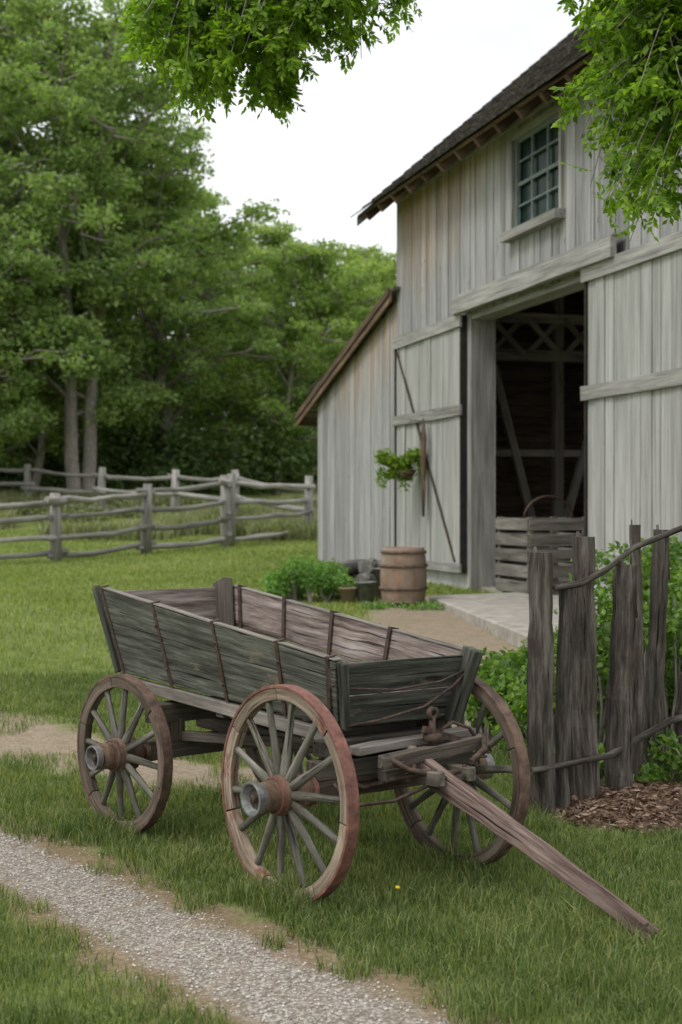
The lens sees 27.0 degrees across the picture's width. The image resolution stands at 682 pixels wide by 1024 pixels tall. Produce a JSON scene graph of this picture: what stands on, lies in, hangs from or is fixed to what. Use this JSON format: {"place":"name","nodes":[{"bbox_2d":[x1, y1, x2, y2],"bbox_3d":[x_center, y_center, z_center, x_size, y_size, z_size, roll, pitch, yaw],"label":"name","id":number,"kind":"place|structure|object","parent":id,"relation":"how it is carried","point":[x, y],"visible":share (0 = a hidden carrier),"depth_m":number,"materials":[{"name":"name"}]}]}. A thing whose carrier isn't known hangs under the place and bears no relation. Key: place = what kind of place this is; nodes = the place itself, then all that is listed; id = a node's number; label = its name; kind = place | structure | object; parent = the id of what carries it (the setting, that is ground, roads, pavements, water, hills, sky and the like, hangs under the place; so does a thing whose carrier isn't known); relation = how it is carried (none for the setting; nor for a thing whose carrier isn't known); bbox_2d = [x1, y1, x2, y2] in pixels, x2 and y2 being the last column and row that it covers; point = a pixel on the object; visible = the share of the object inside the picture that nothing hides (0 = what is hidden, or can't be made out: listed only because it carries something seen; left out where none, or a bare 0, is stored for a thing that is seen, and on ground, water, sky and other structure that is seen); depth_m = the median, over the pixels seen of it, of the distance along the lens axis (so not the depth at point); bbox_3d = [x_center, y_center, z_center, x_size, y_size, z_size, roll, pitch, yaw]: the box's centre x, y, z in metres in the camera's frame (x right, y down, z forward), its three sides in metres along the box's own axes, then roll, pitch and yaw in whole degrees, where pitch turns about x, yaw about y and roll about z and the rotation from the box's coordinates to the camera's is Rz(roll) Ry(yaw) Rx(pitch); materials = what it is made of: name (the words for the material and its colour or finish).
{"place":"outdoors","nodes":[
{"label":"outdoors","id":0,"kind":"place"},
{"bbox_2d":[0,828,496,1023],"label":"gravel","id":1,"kind":"structure","parent":0,"point":[223,966],"depth_m":5.47,"materials":[{"name":"grey gravel"}]},
{"bbox_2d":[1,0,592,429],"label":"sky","id":2,"kind":"structure","parent":0,"point":[362,128],"materials":[{"name":"white"}]},
{"bbox_2d":[0,666,681,1023],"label":"lawn grass","id":3,"kind":"structure","parent":0,"point":[530,961],"depth_m":5.97,"materials":[{"name":"green plant"}]},
{"bbox_2d":[0,439,681,1023],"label":"ground","id":4,"kind":"structure","parent":0,"point":[46,737],"depth_m":5.95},
{"bbox_2d":[0,148,106,440],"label":"deciduous tree","id":5,"kind":"object","parent":4,"relation":"on","point":[18,423],"visible":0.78,"depth_m":43.98,"materials":[{"name":"green plant"}]},
{"bbox_2d":[0,252,158,492],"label":"deciduous tree","id":6,"kind":"object","parent":4,"relation":"on","point":[54,402],"visible":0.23,"depth_m":48.24,"materials":[{"name":"green plant"}]},
{"bbox_2d":[0,0,181,407],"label":"deciduous tree","id":7,"kind":"object","parent":4,"relation":"on","point":[7,146],"visible":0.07,"depth_m":49.17,"materials":[{"name":"green plant"}]},
{"bbox_2d":[2,492,215,523],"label":"meadow bushes","id":8,"kind":"object","parent":4,"relation":"on","point":[78,510],"visible":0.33,"depth_m":42.68,"materials":[{"name":"green plant"}]},
{"bbox_2d":[0,0,244,497],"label":"deciduous tree","id":9,"kind":"object","parent":4,"relation":"on","point":[83,102],"visible":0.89,"depth_m":45.70,"materials":[{"name":"green plant"}]},
{"bbox_2d":[0,464,314,523],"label":"split rail fence","id":10,"kind":"object","parent":4,"relation":"on","point":[27,484],"visible":0.48,"depth_m":43.69,"materials":[{"name":"grey wood"}]},
{"bbox_2d":[0,475,315,560],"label":"split rail fence","id":11,"kind":"object","parent":4,"relation":"on","point":[56,516],"visible":0.95,"depth_m":32.90,"materials":[{"name":"grey wood"}]},
{"bbox_2d":[0,485,317,540],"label":"meadow weeds","id":12,"kind":"object","parent":4,"relation":"on","point":[308,530],"visible":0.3,"depth_m":38.77,"materials":[{"name":"green plant"}]},
{"bbox_2d":[0,360,319,495],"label":"understory shrubs","id":13,"kind":"object","parent":4,"relation":"on","point":[190,459],"visible":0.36,"depth_m":49.56,"materials":[{"name":"green plant"}]},
{"bbox_2d":[5,335,315,438],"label":"distant thicket","id":14,"kind":"object","parent":4,"relation":"on","point":[203,419],"visible":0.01,"depth_m":79.68,"materials":[{"name":"green plant"}]},
{"bbox_2d":[35,110,302,487],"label":"deciduous tree","id":15,"kind":"object","parent":4,"relation":"on","point":[162,380],"visible":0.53,"depth_m":49.00,"materials":[{"name":"green plant"}]},
{"bbox_2d":[6,120,396,463],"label":"background trees","id":16,"kind":"object","parent":4,"relation":"on","point":[279,235],"visible":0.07,"depth_m":56.98,"materials":[{"name":"green plant"}]},
{"bbox_2d":[227,473,239,546],"bbox_3d":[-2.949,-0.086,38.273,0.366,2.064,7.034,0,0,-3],"label":"fence post","id":17,"kind":"object","parent":4,"relation":"on","point":[233,489],"visible":0.56,"depth_m":35.00,"materials":[{"name":"grey wood"}]},
{"bbox_2d":[0,528,502,681],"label":"grass","id":18,"kind":"structure","parent":4,"relation":"on","point":[140,570],"depth_m":24.77,"materials":[{"name":"green plant"}]},
{"bbox_2d":[210,236,382,493],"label":"deciduous tree","id":19,"kind":"object","parent":4,"relation":"on","point":[321,298],"visible":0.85,"depth_m":48.86,"materials":[{"name":"green plant"}]},
{"bbox_2d":[259,555,357,602],"bbox_3d":[-0.463,0.935,19.976,1.435,0.694,1.352,0,0,0],"label":"garden bush","id":20,"kind":"object","parent":4,"relation":"on","point":[295,579],"visible":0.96,"depth_m":19.58,"materials":[{"name":"green plant"}]},
{"bbox_2d":[285,255,396,432],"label":"deciduous tree","id":21,"kind":"object","parent":4,"relation":"on","point":[371,262],"visible":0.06,"depth_m":56.31,"materials":[{"name":"green plant"}]},
{"bbox_2d":[339,587,356,603],"bbox_3d":[0.100,1.135,19.306,0.264,0.220,0.264,0,0,0],"label":"clay pot","id":22,"kind":"object","parent":4,"relation":"on","point":[348,594],"visible":0.76,"depth_m":19.22,"materials":[{"name":"brown ceramic"}]},
{"bbox_2d":[321,558,380,597],"bbox_3d":[0.211,0.971,20.658,0.748,0.609,1.178,0,0,28],"label":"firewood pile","id":23,"kind":"object","parent":4,"relation":"on","point":[358,567],"visible":0.29,"depth_m":20.40,"materials":[{"name":"wood"}]},
{"bbox_2d":[355,573,376,603],"bbox_3d":[0.340,1.036,19.306,0.304,0.420,0.304,0,0,0],"label":"metal bucket","id":24,"kind":"object","parent":4,"relation":"on","point":[365,590],"visible":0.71,"depth_m":19.20,"materials":[{"name":"grey metal"}]},
{"bbox_2d":[77,577,659,942],"bbox_3d":[-0.139,1.028,6.755,1.487,1.274,3.620,0,0,-30],"label":"wooden wagon","id":25,"kind":"object","parent":4,"relation":"on","point":[389,713],"visible":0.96,"depth_m":6.48,"materials":[{"name":"grey wood"}]},
{"bbox_2d":[372,560,381,600],"bbox_3d":[0.580,0.956,19.905,0.284,0.571,0.284,0,0,0],"label":"metal bucket","id":26,"kind":"object","parent":4,"relation":"on","point":[376,571],"visible":0.38,"depth_m":19.82,"materials":[{"name":"grey metal"}]},
{"bbox_2d":[114,0,681,241],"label":"overhanging ash tree","id":27,"kind":"object","parent":4,"relation":"on","point":[203,45],"visible":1,"depth_m":8.51,"materials":[{"name":"green plant"}]},
{"bbox_2d":[358,599,444,610],"bbox_3d":[0.787,1.228,18.445,1.154,0.176,0.784,0,0,0],"label":"ground cover plant","id":28,"kind":"object","parent":4,"relation":"on","point":[381,606],"visible":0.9,"depth_m":18.29,"materials":[{"name":"green plant"}]},
{"bbox_2d":[379,547,427,606],"bbox_3d":[0.830,0.859,18.905,0.656,0.780,0.656,0,0,0],"label":"rusty barrel","id":29,"kind":"object","parent":4,"relation":"on","point":[403,573],"visible":0.89,"depth_m":18.64,"materials":[{"name":"brown wood"}]},
{"bbox_2d":[295,26,681,608],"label":"wooden barn","id":30,"kind":"structure","parent":4,"relation":"on","point":[515,342],"depth_m":22.18,"materials":[{"name":"grey wood"}]},
{"bbox_2d":[372,418,427,516],"bbox_3d":[1.107,-0.742,24.042,1.098,1.634,0.772,0,0,21],"label":"hanging flower basket","id":31,"kind":"object","parent":30,"relation":"attached to","point":[401,469],"visible":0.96,"depth_m":23.89,"materials":[{"name":"green plant"}]},
{"bbox_2d":[392,314,466,573],"bbox_3d":[1.439,-1.065,23.846,0.136,4.090,3.451,0,0,-16],"label":"barn door","id":32,"kind":"structure","parent":30,"relation":"in","point":[430,361],"depth_m":23.37,"materials":[{"name":"grey wood"}]},
{"bbox_2d":[500,103,565,242],"bbox_3d":[2.670,-4.655,19.650,0.250,1.545,1.920,0,0,-16],"label":"window","id":33,"kind":"structure","parent":30,"relation":"in","point":[536,148],"depth_m":19.74,"materials":[{"name":"grey wood"}]},
{"bbox_2d":[580,230,681,574],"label":"sliding door right","id":34,"kind":"structure","parent":30,"relation":"in","point":[631,392],"depth_m":16.69,"materials":[{"name":"grey wood"}]},
{"bbox_2d":[429,592,610,646],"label":"stone slab","id":35,"kind":"structure","parent":4,"relation":"on","point":[504,616],"depth_m":16.78,"materials":[{"name":"concrete"}]},
{"bbox_2d":[495,495,583,593],"bbox_3d":[2.949,0.464,20.773,1.000,1.415,1.250,0,0,-16],"label":"wooden crate","id":36,"kind":"object","parent":35,"relation":"on","point":[531,538],"visible":0.69,"depth_m":20.30,"materials":[{"name":"grey wood"}]},
{"bbox_2d":[465,534,681,785],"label":"leafy shrub","id":37,"kind":"object","parent":4,"relation":"on","point":[504,677],"visible":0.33,"depth_m":9.49,"materials":[{"name":"green plant"}]},
{"bbox_2d":[526,520,681,816],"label":"rustic post fence","id":38,"kind":"object","parent":4,"relation":"on","point":[568,770],"visible":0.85,"depth_m":7.92,"materials":[{"name":"grey wood"}]},
{"bbox_2d":[548,780,681,834],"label":"mulch","id":39,"kind":"object","parent":4,"relation":"on","point":[646,787],"visible":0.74,"depth_m":7.67,"materials":[{"name":"brown wood"}]}
]}

